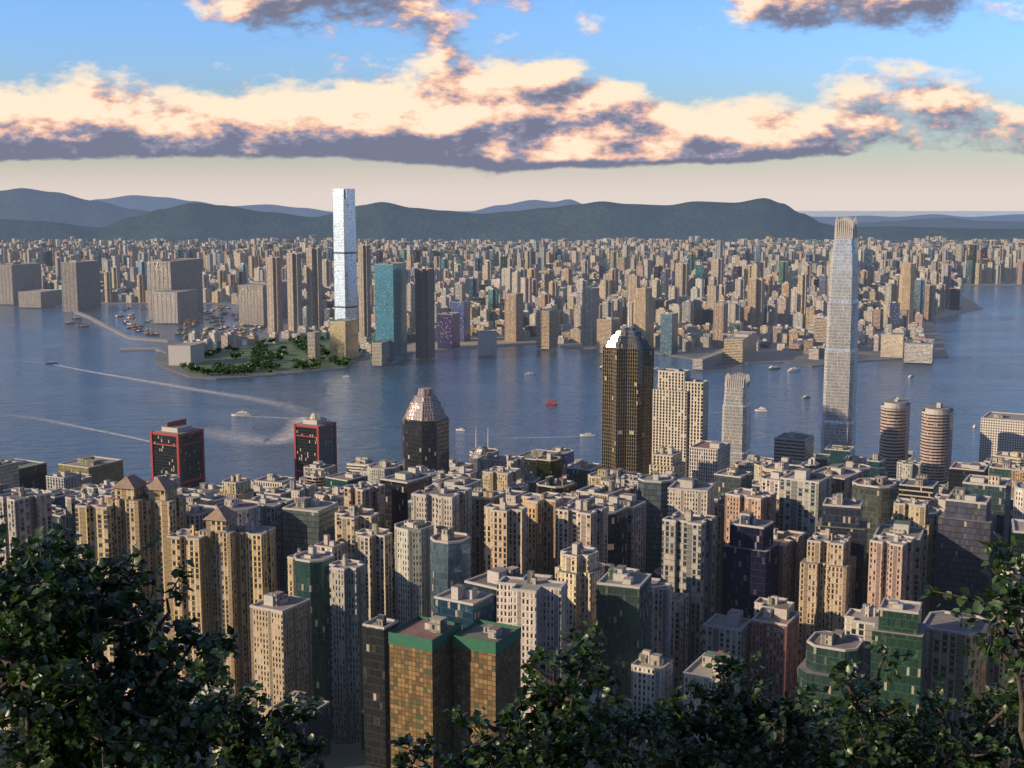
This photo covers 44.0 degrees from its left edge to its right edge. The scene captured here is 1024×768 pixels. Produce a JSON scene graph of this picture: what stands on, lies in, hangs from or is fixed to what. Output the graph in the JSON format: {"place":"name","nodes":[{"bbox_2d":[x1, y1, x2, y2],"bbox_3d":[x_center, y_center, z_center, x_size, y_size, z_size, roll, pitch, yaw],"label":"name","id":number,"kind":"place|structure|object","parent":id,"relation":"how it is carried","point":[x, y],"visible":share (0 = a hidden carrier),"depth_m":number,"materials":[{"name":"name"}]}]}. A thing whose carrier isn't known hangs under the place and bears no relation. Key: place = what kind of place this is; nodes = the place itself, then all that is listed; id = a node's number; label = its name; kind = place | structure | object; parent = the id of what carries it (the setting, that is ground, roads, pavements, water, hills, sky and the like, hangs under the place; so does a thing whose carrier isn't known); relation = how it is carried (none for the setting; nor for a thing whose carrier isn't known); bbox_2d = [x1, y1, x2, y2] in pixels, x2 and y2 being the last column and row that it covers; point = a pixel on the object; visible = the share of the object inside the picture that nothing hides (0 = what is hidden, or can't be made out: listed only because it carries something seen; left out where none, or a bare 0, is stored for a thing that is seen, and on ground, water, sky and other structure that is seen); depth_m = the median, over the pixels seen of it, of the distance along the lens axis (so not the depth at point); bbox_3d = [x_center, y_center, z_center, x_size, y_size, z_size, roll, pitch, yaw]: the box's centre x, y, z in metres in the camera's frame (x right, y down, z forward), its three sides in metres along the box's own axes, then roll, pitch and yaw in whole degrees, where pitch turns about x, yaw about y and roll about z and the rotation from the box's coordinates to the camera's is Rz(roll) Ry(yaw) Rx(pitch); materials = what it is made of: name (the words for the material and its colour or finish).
{"place":"outdoors","nodes":[
{"label":"outdoors","id":0,"kind":"place"},
{"bbox_2d":[179,339,365,375],"bbox_3d":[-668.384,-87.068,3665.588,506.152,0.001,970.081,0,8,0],"label":"park lawn","id":1,"kind":"structure","parent":0,"point":[286,363],"depth_m":3532.34,"materials":[{"name":"green plant"}]},
{"bbox_2d":[179,335,361,375],"bbox_3d":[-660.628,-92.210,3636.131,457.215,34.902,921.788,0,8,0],"label":"park trees","id":2,"kind":"object","parent":1,"relation":"on","point":[259,355],"visible":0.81,"depth_m":3410.87,"materials":[{"name":"green plant"}]},
{"bbox_2d":[407,336,536,350],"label":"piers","id":3,"kind":"structure","parent":0,"point":[411,346],"depth_m":3968.79,"materials":[{"name":"grey concrete"}]},
{"bbox_2d":[0,211,1023,488],"bbox_3d":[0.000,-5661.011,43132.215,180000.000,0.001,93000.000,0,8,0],"label":"harbor water","id":4,"kind":"structure","parent":0,"point":[500,399],"depth_m":2918.39,"materials":[{"name":"liquid"}]},
{"bbox_2d":[62,423,149,441],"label":"wake","id":5,"kind":"object","parent":4,"relation":"on","point":[111,433],"visible":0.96,"depth_m":2407.69,"materials":[{"name":"white liquid"}]},
{"bbox_2d":[61,305,167,341],"bbox_3d":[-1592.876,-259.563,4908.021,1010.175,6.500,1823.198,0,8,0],"label":"breakwater","id":6,"kind":"object","parent":4,"relation":"on","point":[118,331],"visible":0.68,"depth_m":4270.24,"materials":[{"name":"concrete"}]},
{"bbox_2d":[120,347,166,353],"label":"breakwater","id":7,"kind":"object","parent":4,"relation":"on","point":[141,349],"visible":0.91,"depth_m":3779.09,"materials":[{"name":"concrete"}]},
{"bbox_2d":[53,364,256,399],"bbox_3d":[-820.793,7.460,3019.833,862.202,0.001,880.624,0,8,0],"label":"wake","id":8,"kind":"object","parent":4,"relation":"on","point":[146,380],"visible":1,"depth_m":3116.11,"materials":[{"name":"white liquid"}]},
{"bbox_2d":[221,417,308,443],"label":"wake","id":9,"kind":"object","parent":4,"relation":"on","point":[290,434],"visible":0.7,"depth_m":2376.52,"materials":[{"name":"white liquid"}]},
{"bbox_2d":[45,305,976,435],"bbox_3d":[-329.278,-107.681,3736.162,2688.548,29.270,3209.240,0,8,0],"label":"boats","id":10,"kind":"object","parent":4,"relation":"on","point":[193,324],"visible":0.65,"depth_m":4398.94,"materials":[{"name":"white plastic"}]},
{"bbox_2d":[0,198,1023,244],"bbox_3d":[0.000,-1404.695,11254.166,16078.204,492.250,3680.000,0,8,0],"label":"mountain","id":11,"kind":"structure","parent":0,"point":[759,218],"depth_m":10790.90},
{"bbox_2d":[0,188,1023,228],"bbox_3d":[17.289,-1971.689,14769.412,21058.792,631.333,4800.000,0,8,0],"label":"mountain","id":12,"kind":"structure","parent":0,"point":[26,204],"depth_m":14260.24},
{"bbox_2d":[0,0,1023,210],"label":"sky","id":13,"kind":"structure","parent":0,"point":[447,105],"materials":[{"name":"blue"}]},
{"bbox_2d":[283,739,794,767],"bbox_3d":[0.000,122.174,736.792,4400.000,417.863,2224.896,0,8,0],"label":"hillside ground","id":14,"kind":"structure","parent":0,"point":[351,755],"depth_m":673.03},
{"bbox_2d":[0,515,242,767],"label":"tree","id":15,"kind":"object","parent":14,"relation":"on","point":[48,607],"visible":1,"depth_m":18.75,"materials":[{"name":"green plant"}]},
{"bbox_2d":[115,651,329,767],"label":"tree","id":16,"kind":"object","parent":14,"relation":"on","point":[252,746],"visible":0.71,"depth_m":23.12,"materials":[{"name":"green plant"}]},
{"bbox_2d":[0,217,1023,767],"bbox_3d":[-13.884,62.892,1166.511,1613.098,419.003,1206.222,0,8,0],"label":"city buildings","id":17,"kind":"structure","parent":14,"relation":"on","point":[426,581],"depth_m":781.20,"materials":[{"name":"beige concrete"}]},
{"bbox_2d":[388,620,676,767],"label":"tree","id":18,"kind":"object","parent":14,"relation":"on","point":[553,744],"visible":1,"depth_m":25.16,"materials":[{"name":"green plant"}]},
{"bbox_2d":[615,649,882,767],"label":"tree","id":19,"kind":"object","parent":14,"relation":"on","point":[728,733],"visible":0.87,"depth_m":27.18,"materials":[{"name":"green plant"}]},
{"bbox_2d":[794,637,1023,767],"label":"tree","id":20,"kind":"object","parent":14,"relation":"on","point":[885,745],"visible":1,"depth_m":25.08,"materials":[{"name":"green plant"}]},
{"bbox_2d":[919,531,1023,747],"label":"tree","id":21,"kind":"object","parent":14,"relation":"on","point":[1000,603],"visible":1,"depth_m":14.63,"materials":[{"name":"green plant"}]},
{"bbox_2d":[93,195,1023,225],"bbox_3d":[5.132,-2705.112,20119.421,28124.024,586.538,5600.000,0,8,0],"label":"mountain","id":22,"kind":"structure","parent":0,"point":[147,203],"depth_m":19780.27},
{"bbox_2d":[101,280,1023,379],"bbox_3d":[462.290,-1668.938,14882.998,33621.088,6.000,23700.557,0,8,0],"label":"shoreline land","id":23,"kind":"structure","parent":0,"point":[772,354],"depth_m":3702.31,"materials":[{"name":"grey concrete"}]},
{"bbox_2d":[0,189,1023,368],"bbox_3d":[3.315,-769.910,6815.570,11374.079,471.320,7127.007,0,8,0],"label":"city buildings","id":24,"kind":"structure","parent":23,"relation":"on","point":[344,291],"depth_m":4793.28,"materials":[{"name":"beige concrete"}]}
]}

